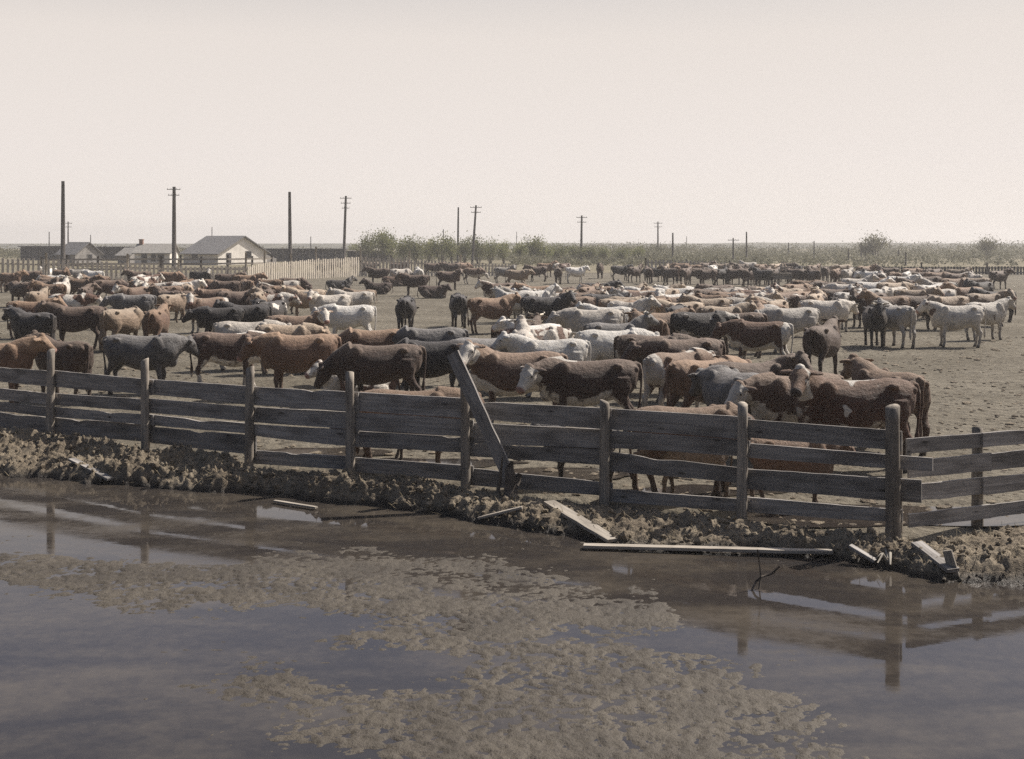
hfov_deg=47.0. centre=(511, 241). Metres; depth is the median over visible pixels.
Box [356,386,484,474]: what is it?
cow
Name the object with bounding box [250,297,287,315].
cow
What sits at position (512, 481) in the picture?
stump
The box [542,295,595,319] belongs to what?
cow
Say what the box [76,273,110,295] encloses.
cow
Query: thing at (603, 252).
bush
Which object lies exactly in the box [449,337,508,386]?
cow
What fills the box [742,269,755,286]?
cow
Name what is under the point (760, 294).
cow
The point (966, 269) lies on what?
cow
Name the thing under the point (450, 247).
bush
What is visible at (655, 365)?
cow
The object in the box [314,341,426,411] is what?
cow
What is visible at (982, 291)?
cow
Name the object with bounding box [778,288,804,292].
cow
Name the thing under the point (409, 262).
picket fence
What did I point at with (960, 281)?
cow
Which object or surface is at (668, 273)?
cow
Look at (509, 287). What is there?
cow
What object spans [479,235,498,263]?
bush
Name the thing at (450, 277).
cow
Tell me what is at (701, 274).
cow
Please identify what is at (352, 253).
cattle shed
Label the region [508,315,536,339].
cow
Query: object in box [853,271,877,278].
cow
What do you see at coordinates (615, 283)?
cow
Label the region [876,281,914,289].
cow
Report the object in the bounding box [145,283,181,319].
cow
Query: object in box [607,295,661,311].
cow
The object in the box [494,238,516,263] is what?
bush
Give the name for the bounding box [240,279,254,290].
cow
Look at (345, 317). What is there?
cow
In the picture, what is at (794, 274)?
cow
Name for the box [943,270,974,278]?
cow
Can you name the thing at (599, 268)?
cow
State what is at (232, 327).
cow
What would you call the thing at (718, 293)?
cow
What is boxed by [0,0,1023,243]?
sky
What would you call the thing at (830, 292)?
cow
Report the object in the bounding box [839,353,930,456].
cow
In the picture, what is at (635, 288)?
cow
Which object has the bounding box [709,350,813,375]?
cow
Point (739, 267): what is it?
cow
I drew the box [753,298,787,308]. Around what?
cow
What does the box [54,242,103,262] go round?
farm house
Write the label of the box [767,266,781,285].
cow
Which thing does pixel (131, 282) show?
cow
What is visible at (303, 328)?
cow
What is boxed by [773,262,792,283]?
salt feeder
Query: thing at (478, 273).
cow
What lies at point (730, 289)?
cow
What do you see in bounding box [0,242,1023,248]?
hills
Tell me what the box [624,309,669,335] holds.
cow
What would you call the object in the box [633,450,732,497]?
cow
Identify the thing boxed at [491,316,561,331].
cow
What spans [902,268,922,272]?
cow
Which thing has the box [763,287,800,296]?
cow
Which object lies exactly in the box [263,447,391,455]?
puddle
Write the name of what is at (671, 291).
cow
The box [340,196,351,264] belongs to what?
telegraph pole
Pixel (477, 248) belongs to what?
bush
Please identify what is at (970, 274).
cow
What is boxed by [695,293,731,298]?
cow
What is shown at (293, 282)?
cow
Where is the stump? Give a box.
[496,457,521,495]
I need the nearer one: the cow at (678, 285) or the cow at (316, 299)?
the cow at (316, 299)
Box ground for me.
[0,273,1023,541]
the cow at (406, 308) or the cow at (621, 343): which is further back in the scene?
the cow at (406, 308)
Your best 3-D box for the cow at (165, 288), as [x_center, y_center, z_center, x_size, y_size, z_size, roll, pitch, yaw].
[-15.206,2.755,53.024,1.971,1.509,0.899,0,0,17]
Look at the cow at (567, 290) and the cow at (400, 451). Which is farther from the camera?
the cow at (567, 290)
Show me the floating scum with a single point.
(704, 711)
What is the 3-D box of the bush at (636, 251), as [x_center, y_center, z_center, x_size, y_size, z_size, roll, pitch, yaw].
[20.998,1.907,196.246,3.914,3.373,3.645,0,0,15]
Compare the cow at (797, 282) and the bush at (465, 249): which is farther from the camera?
the bush at (465, 249)
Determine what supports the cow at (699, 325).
on the ground
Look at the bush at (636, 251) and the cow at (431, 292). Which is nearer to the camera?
the cow at (431, 292)
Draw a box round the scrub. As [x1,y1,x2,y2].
[0,239,1023,266]
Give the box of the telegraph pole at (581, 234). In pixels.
[576,215,586,259]
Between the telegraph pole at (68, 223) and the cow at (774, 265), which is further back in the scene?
the telegraph pole at (68, 223)
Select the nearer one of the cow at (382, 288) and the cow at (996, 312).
the cow at (996, 312)
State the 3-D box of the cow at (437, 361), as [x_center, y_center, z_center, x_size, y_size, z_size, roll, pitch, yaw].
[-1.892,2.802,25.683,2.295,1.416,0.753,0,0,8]
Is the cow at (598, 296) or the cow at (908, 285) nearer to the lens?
the cow at (598, 296)
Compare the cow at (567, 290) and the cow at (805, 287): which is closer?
the cow at (567, 290)
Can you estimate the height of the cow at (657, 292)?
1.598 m
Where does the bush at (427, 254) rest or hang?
on the pasture
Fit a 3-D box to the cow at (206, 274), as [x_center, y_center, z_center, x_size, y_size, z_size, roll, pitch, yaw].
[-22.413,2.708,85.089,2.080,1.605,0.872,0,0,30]
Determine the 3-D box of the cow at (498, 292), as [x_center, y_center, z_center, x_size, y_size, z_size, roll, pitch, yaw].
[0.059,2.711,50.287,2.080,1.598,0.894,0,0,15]
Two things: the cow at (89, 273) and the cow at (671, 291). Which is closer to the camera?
the cow at (671, 291)
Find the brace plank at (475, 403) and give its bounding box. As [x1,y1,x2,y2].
[447,350,509,482]
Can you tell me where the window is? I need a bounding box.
[245,251,251,257]
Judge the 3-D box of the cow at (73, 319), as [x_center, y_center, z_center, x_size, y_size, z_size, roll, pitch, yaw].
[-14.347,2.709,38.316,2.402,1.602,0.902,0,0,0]
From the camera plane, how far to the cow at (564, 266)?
116.46 m
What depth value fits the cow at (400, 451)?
18.94 m
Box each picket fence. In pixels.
[0,253,245,285]
[245,246,358,279]
[359,247,516,275]
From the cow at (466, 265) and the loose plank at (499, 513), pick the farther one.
the cow at (466, 265)
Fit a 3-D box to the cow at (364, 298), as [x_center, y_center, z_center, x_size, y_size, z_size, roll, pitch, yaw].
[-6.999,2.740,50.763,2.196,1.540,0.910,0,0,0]
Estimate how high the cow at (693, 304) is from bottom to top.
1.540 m
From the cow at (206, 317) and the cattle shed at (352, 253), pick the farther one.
the cattle shed at (352, 253)
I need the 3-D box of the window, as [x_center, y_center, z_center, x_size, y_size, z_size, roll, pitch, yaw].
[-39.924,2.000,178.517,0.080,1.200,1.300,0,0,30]
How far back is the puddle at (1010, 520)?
14.72 m
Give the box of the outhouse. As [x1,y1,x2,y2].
[114,248,134,262]
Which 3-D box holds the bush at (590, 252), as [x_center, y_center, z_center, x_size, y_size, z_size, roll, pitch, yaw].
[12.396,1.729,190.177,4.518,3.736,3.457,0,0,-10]
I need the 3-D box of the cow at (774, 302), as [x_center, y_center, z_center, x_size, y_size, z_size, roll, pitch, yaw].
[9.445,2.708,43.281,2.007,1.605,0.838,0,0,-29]
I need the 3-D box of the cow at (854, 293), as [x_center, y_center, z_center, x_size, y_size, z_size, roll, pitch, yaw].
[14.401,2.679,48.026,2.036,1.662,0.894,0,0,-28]
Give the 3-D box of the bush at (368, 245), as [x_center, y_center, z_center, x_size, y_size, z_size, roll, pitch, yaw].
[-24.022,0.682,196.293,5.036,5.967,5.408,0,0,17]
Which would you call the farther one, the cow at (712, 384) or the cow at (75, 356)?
the cow at (75, 356)
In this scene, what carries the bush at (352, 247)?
on the pasture
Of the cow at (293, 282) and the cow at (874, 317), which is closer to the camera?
the cow at (874, 317)
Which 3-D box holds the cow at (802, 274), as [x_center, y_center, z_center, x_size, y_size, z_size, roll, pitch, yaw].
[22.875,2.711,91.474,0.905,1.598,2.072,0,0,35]
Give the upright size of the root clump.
0.189 m
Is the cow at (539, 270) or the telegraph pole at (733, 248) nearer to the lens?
the cow at (539, 270)
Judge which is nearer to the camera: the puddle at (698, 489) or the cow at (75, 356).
the puddle at (698, 489)
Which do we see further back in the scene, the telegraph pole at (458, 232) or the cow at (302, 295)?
the telegraph pole at (458, 232)
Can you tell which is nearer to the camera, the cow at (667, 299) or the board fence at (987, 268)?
the cow at (667, 299)
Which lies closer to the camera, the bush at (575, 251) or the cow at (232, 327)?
the cow at (232, 327)
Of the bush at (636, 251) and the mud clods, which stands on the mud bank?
the mud clods
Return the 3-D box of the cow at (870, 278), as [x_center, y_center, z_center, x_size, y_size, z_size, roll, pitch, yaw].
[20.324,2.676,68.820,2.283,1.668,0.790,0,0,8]
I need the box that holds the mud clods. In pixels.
[0,426,1023,585]
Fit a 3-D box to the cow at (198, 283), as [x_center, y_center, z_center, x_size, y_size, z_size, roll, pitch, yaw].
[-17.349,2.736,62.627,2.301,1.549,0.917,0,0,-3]
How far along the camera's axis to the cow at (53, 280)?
67.22 m
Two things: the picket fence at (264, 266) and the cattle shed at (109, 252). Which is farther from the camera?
the cattle shed at (109, 252)
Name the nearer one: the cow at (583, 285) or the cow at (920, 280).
the cow at (583, 285)
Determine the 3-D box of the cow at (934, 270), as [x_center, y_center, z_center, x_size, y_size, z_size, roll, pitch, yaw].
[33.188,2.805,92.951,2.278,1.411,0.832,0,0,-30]
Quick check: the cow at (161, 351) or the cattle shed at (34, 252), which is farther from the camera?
the cattle shed at (34, 252)
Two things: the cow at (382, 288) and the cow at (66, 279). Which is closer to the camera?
the cow at (66, 279)
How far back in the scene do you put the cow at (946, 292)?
53.25 m
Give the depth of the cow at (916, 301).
46.75 m
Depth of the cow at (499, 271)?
98.27 m
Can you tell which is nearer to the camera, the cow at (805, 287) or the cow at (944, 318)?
the cow at (944, 318)
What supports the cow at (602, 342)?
on the ground
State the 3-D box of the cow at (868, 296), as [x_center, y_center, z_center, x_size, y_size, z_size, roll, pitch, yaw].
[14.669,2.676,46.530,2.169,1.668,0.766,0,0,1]
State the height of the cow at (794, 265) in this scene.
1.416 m
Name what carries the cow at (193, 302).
on the ground
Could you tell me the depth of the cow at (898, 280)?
66.19 m
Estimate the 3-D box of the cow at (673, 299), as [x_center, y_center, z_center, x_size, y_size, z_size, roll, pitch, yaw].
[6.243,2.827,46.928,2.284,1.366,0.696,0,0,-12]
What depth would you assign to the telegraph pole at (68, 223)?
234.93 m
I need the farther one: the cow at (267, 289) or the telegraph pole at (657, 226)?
the telegraph pole at (657, 226)
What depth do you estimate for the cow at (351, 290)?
66.44 m
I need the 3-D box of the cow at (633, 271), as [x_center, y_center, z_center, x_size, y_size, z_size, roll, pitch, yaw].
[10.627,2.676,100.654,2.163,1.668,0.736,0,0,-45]
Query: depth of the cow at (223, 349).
27.65 m
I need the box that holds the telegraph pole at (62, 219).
[60,181,64,268]
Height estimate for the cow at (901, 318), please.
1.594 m
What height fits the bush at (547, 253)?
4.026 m
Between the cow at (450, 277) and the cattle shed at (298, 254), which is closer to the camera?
the cow at (450, 277)
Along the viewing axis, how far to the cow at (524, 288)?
53.96 m
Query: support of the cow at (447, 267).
on the ground
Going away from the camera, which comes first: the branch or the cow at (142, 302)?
the branch
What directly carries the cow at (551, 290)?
on the ground
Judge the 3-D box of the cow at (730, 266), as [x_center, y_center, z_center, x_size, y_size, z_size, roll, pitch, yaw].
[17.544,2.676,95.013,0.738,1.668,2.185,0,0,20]
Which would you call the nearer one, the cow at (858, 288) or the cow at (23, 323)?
the cow at (23, 323)
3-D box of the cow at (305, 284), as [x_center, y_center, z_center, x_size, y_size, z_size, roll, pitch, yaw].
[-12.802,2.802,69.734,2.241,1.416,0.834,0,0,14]
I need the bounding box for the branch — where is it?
[751,549,779,589]
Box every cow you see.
[0,269,28,291]
[0,333,56,403]
[2,305,56,339]
[4,281,32,300]
[6,296,66,338]
[21,270,41,281]
[24,330,93,395]
[25,286,51,301]
[26,279,66,294]
[27,277,58,290]
[34,300,107,349]
[36,274,73,294]
[37,277,63,281]
[48,293,102,306]
[52,267,70,275]
[53,275,72,294]
[63,269,86,278]
[69,273,105,294]
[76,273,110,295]
[76,281,101,294]
[81,269,104,276]
[93,279,128,295]
[98,306,150,352]
[99,293,156,311]
[103,333,199,394]
[110,284,149,294]
[121,269,151,280]
[127,280,152,287]
[130,273,164,282]
[132,274,162,282]
[133,279,164,286]
[141,281,183,313]
[141,301,174,335]
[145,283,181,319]
[157,271,187,281]
[157,293,186,322]
[160,286,195,296]
[165,278,207,289]
[177,283,193,310]
[181,292,228,332]
[181,306,245,331]
[185,279,213,288]
[189,268,212,279]
[189,330,264,386]
[193,288,231,297]
[205,280,241,291]
[212,299,271,321]
[212,319,291,370]
[215,271,246,280]
[216,286,263,304]
[232,272,267,281]
[237,332,341,387]
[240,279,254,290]
[246,286,266,304]
[250,292,301,308]
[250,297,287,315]
[254,278,283,285]
[255,322,330,374]
[256,281,291,309]
[258,284,275,293]
[265,308,332,326]
[269,285,304,313]
[278,285,326,315]
[279,277,311,289]
[283,280,299,285]
[304,289,351,311]
[304,359,400,391]
[310,303,376,333]
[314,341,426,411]
[325,275,357,289]
[325,287,374,305]
[332,428,402,459]
[337,327,404,384]
[341,287,376,302]
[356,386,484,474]
[359,278,392,294]
[362,266,389,282]
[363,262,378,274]
[381,272,406,285]
[390,268,412,276]
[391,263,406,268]
[392,325,468,385]
[395,272,429,294]
[395,295,418,328]
[396,337,472,390]
[413,266,423,274]
[417,283,451,298]
[424,261,444,274]
[436,268,462,289]
[438,263,460,271]
[449,292,468,328]
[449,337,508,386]
[456,339,567,423]
[460,262,473,275]
[463,267,488,283]
[467,292,520,334]
[474,279,513,297]
[490,286,537,321]
[490,331,590,397]
[491,282,526,312]
[491,311,547,337]
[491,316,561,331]
[494,264,515,282]
[497,326,575,339]
[498,285,532,318]
[505,269,535,282]
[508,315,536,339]
[512,282,548,290]
[515,283,562,322]
[516,356,642,431]
[519,286,530,290]
[520,289,578,323]
[522,264,547,281]
[530,423,620,482]
[536,260,558,276]
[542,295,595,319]
[544,288,578,292]
[544,307,625,337]
[552,263,570,276]
[554,265,562,283]
[559,289,608,296]
[565,265,589,282]
[575,301,632,323]
[575,327,659,387]
[576,283,614,291]
[578,282,602,292]
[581,293,623,306]
[582,279,624,287]
[583,308,659,330]
[595,285,606,290]
[596,262,603,278]
[598,296,644,307]
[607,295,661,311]
[608,287,654,297]
[608,295,641,298]
[611,264,633,280]
[613,333,696,366]
[617,285,666,293]
[620,336,725,402]
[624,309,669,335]
[626,297,671,312]
[627,263,643,282]
[627,289,654,291]
[627,401,754,496]
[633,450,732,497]
[636,281,647,287]
[640,267,666,282]
[640,285,679,294]
[642,347,720,407]
[643,265,652,283]
[648,282,686,288]
[650,289,681,296]
[650,299,704,312]
[651,284,692,293]
[651,305,695,334]
[655,295,678,302]
[657,263,669,281]
[657,264,677,284]
[665,303,686,312]
[665,355,751,407]
[669,263,689,267]
[670,310,739,339]
[673,265,680,280]
[675,293,731,306]
[676,291,699,299]
[680,266,693,284]
[681,264,701,268]
[686,267,711,283]
[687,365,763,419]
[688,288,725,294]
[690,269,717,285]
[694,283,733,288]
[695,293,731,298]
[697,300,757,312]
[698,260,717,267]
[704,287,747,291]
[707,290,745,294]
[708,265,717,279]
[709,319,793,359]
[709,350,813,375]
[711,263,734,268]
[712,265,727,284]
[714,310,767,357]
[719,286,756,289]
[723,372,843,422]
[725,264,732,284]
[727,268,745,285]
[727,292,768,297]
[727,296,775,304]
[729,262,748,268]
[729,302,778,307]
[732,283,783,293]
[735,265,748,283]
[738,260,756,267]
[740,291,784,299]
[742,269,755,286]
[743,294,788,307]
[748,266,772,286]
[748,438,855,502]
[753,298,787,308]
[754,264,768,269]
[754,286,787,289]
[754,306,819,352]
[755,301,773,348]
[763,266,773,284]
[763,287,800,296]
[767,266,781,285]
[769,263,786,268]
[777,265,792,281]
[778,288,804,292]
[780,364,920,472]
[781,268,801,280]
[782,283,814,291]
[783,294,827,324]
[785,262,798,268]
[790,280,826,283]
[794,291,828,321]
[797,266,812,280]
[798,299,858,336]
[802,316,845,373]
[805,267,820,280]
[806,263,822,279]
[806,286,826,325]
[808,281,846,288]
[820,283,861,289]
[821,266,829,281]
[822,282,863,300]
[830,264,850,269]
[830,268,842,281]
[830,293,851,331]
[833,286,862,319]
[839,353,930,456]
[840,267,855,278]
[840,273,879,283]
[844,284,883,317]
[844,287,886,327]
[852,269,867,278]
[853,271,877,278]
[853,276,895,288]
[856,264,876,271]
[856,288,910,329]
[862,302,889,347]
[872,298,916,348]
[874,265,899,275]
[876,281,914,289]
[877,268,886,277]
[881,286,906,296]
[886,271,902,276]
[886,273,922,279]
[894,276,932,284]
[894,286,944,319]
[901,294,935,329]
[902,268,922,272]
[902,271,913,276]
[911,271,928,276]
[912,276,957,286]
[912,283,956,317]
[915,295,969,330]
[916,299,985,347]
[922,283,941,287]
[923,268,942,272]
[923,276,941,281]
[924,272,953,278]
[938,277,965,287]
[940,280,983,295]
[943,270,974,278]
[945,266,972,273]
[962,279,993,291]
[963,277,991,282]
[964,288,1016,326]
[964,296,1016,340]
[966,271,982,277]
[968,287,1016,321]
[988,267,1015,288]
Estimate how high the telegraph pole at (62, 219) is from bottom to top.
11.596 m
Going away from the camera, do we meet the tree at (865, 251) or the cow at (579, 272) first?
the cow at (579, 272)
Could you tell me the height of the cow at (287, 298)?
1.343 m
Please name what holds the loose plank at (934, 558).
on the mud bank
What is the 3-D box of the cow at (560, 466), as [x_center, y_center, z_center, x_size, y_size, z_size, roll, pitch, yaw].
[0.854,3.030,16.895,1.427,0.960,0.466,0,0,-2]
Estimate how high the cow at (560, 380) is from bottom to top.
1.451 m
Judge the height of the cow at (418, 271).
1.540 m
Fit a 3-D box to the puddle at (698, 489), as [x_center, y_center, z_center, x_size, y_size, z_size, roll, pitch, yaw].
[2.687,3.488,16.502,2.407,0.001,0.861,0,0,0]
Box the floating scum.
[0,523,869,758]
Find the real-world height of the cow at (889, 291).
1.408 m
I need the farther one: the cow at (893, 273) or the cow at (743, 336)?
the cow at (893, 273)
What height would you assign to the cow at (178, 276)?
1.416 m
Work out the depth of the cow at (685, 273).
94.27 m
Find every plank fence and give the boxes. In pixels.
[0,348,932,539]
[900,427,1023,532]
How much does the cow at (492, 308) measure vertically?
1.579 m
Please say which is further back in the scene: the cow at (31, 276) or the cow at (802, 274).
the cow at (802, 274)
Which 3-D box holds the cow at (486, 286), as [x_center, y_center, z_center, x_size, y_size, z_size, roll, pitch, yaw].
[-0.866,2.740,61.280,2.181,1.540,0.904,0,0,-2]
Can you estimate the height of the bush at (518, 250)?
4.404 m
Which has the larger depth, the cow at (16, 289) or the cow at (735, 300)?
the cow at (16, 289)
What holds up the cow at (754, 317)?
on the ground
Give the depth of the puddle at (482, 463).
18.67 m
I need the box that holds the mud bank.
[0,426,1023,585]
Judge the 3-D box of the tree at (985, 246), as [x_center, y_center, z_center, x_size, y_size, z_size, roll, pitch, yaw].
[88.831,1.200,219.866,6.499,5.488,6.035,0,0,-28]
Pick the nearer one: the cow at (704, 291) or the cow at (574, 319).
the cow at (574, 319)
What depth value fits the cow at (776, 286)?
52.72 m
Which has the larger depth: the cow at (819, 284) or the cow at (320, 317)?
the cow at (819, 284)
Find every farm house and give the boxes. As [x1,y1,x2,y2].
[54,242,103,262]
[132,239,179,264]
[179,236,275,264]
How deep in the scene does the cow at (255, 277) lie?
75.96 m
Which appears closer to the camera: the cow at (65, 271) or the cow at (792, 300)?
the cow at (792, 300)
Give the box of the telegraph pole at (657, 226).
[656,222,659,246]
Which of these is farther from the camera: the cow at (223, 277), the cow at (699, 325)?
the cow at (223, 277)
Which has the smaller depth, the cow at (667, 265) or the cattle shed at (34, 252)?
the cow at (667, 265)
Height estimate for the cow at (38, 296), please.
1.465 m
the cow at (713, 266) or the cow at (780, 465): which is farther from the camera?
the cow at (713, 266)
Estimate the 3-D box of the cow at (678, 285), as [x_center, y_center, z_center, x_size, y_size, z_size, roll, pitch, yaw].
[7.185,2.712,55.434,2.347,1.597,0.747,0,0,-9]
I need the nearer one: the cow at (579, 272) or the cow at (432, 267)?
the cow at (579, 272)
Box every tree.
[853,242,876,259]
[857,229,892,256]
[971,233,1001,255]
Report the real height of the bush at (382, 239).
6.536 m
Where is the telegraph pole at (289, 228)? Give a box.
[288,192,291,266]
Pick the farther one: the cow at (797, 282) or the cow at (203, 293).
the cow at (797, 282)
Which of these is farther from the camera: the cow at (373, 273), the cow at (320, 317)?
the cow at (373, 273)
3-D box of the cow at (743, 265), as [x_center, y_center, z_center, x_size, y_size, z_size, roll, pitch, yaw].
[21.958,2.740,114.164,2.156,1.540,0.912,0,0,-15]
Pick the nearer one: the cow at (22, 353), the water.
the water
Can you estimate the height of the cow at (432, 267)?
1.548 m
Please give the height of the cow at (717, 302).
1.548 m
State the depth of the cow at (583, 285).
58.81 m
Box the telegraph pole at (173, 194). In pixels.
[167,187,180,267]
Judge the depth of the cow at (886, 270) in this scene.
96.39 m
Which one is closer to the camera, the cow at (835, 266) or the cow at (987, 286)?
the cow at (987, 286)
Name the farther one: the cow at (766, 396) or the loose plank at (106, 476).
the cow at (766, 396)
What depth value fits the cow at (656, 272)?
98.28 m
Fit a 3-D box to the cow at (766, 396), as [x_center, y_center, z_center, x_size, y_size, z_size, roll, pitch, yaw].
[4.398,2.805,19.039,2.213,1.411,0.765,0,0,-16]
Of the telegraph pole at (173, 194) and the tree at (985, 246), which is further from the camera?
the tree at (985, 246)
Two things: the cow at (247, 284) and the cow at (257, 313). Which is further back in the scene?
the cow at (247, 284)
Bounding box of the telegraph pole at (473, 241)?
[470,205,481,264]
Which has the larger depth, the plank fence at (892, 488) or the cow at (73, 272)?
the cow at (73, 272)
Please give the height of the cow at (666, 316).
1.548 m
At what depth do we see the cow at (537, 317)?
32.61 m
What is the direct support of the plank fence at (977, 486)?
on the ground
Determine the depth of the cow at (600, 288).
53.52 m
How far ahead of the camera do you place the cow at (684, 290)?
54.74 m
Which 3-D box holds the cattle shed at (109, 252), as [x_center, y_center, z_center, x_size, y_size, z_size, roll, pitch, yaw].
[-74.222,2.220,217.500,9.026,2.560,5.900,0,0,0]
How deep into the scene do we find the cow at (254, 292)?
50.15 m
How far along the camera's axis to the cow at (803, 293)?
50.91 m
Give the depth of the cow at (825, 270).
99.89 m
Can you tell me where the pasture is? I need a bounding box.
[0,249,1023,272]
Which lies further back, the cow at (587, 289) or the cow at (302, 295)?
the cow at (587, 289)
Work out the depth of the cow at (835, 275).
90.76 m
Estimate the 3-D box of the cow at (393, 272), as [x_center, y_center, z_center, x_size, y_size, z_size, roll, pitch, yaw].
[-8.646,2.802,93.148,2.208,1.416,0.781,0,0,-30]
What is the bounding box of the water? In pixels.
[0,475,1023,758]
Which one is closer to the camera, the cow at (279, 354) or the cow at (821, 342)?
the cow at (279, 354)
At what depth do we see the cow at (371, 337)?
28.61 m
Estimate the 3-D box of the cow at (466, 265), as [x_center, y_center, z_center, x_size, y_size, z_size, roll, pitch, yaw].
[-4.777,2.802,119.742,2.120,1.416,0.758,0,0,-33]
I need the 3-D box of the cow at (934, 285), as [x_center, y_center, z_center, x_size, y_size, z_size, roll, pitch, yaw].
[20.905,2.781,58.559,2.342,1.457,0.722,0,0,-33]
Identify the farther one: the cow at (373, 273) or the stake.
the cow at (373, 273)
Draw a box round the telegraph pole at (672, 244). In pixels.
[672,233,673,256]
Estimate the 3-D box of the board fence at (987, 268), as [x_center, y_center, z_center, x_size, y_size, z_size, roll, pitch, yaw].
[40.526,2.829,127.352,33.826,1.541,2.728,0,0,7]
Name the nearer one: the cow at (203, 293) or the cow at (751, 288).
the cow at (203, 293)
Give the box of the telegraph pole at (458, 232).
[457,207,458,262]
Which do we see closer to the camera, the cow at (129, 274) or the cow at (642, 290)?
the cow at (642, 290)
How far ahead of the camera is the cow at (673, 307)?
39.02 m
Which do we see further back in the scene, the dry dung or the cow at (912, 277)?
the cow at (912, 277)
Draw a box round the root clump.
[876,548,896,564]
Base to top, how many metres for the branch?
0.502 m
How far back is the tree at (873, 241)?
214.17 m
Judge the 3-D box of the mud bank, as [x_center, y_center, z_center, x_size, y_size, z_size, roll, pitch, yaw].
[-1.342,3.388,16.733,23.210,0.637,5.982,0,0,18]
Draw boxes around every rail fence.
[40,255,160,271]
[161,254,272,274]
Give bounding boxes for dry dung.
[0,330,1023,525]
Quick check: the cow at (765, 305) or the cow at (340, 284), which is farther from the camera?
the cow at (340, 284)
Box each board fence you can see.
[645,258,725,268]
[729,260,1023,274]
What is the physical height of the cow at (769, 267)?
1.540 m
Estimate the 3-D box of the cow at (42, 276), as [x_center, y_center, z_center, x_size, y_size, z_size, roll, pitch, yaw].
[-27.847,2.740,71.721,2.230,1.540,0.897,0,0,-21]
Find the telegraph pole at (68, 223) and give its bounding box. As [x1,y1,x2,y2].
[65,222,71,242]
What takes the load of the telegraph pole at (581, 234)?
on the pasture
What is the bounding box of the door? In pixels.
[141,254,146,262]
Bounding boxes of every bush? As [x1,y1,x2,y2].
[346,242,361,252]
[352,228,377,260]
[370,227,399,258]
[381,227,398,260]
[394,237,411,260]
[401,234,426,261]
[418,236,436,262]
[424,230,452,261]
[440,231,461,261]
[455,237,471,262]
[463,230,491,263]
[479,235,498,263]
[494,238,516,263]
[509,241,530,256]
[521,234,547,260]
[535,242,556,258]
[546,242,571,258]
[567,242,587,259]
[577,244,600,258]
[594,245,613,258]
[611,246,631,262]
[627,244,645,257]
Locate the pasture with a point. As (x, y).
(607, 268)
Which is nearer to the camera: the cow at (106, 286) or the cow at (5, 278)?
the cow at (106, 286)
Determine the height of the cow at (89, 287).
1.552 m
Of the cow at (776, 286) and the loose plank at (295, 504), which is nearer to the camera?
the loose plank at (295, 504)
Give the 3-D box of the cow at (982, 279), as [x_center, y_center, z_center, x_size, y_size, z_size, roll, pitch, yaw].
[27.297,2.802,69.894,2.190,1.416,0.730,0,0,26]
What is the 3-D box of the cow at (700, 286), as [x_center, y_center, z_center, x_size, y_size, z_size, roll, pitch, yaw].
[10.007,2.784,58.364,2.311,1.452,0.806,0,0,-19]
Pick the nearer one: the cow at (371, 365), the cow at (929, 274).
the cow at (371, 365)
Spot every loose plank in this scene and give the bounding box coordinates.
[68,458,112,480]
[273,500,317,508]
[477,506,522,519]
[543,500,617,542]
[583,543,832,554]
[848,544,876,562]
[911,541,959,572]
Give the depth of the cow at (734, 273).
92.74 m
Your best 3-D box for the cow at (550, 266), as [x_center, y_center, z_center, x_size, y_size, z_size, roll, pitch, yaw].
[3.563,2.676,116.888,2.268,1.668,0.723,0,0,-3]
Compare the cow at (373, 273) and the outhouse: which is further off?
the outhouse
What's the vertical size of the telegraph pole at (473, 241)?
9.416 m
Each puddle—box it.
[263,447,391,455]
[378,458,529,466]
[514,467,628,479]
[626,484,783,496]
[734,504,1023,527]
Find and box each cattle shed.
[17,246,60,259]
[96,247,134,260]
[264,248,348,261]
[345,250,394,260]
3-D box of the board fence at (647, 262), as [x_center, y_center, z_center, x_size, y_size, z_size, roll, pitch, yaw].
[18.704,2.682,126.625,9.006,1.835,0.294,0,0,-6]
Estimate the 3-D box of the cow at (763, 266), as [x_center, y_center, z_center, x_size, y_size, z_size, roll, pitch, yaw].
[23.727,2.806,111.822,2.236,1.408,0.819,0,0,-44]
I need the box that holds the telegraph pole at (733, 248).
[732,238,738,259]
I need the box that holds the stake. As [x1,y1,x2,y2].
[943,550,959,576]
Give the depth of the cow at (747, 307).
39.14 m
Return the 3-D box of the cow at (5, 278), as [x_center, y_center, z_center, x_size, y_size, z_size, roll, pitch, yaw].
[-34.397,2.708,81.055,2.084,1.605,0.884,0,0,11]
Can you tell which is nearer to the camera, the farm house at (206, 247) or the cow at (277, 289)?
the cow at (277, 289)
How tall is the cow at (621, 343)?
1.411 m
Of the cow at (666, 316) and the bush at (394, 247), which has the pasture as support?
the bush at (394, 247)
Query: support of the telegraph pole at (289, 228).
on the pasture
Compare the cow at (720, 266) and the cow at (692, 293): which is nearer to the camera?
the cow at (692, 293)
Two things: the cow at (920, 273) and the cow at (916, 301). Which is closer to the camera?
the cow at (916, 301)
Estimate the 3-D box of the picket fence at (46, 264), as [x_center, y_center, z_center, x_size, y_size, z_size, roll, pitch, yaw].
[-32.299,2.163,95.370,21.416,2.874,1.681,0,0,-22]
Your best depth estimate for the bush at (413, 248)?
183.82 m
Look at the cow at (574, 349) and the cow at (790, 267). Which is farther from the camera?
the cow at (790, 267)
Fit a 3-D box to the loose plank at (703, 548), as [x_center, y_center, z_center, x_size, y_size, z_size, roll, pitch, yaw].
[2.233,3.529,13.528,2.822,0.063,0.120,0,0,8]
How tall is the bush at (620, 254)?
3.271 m

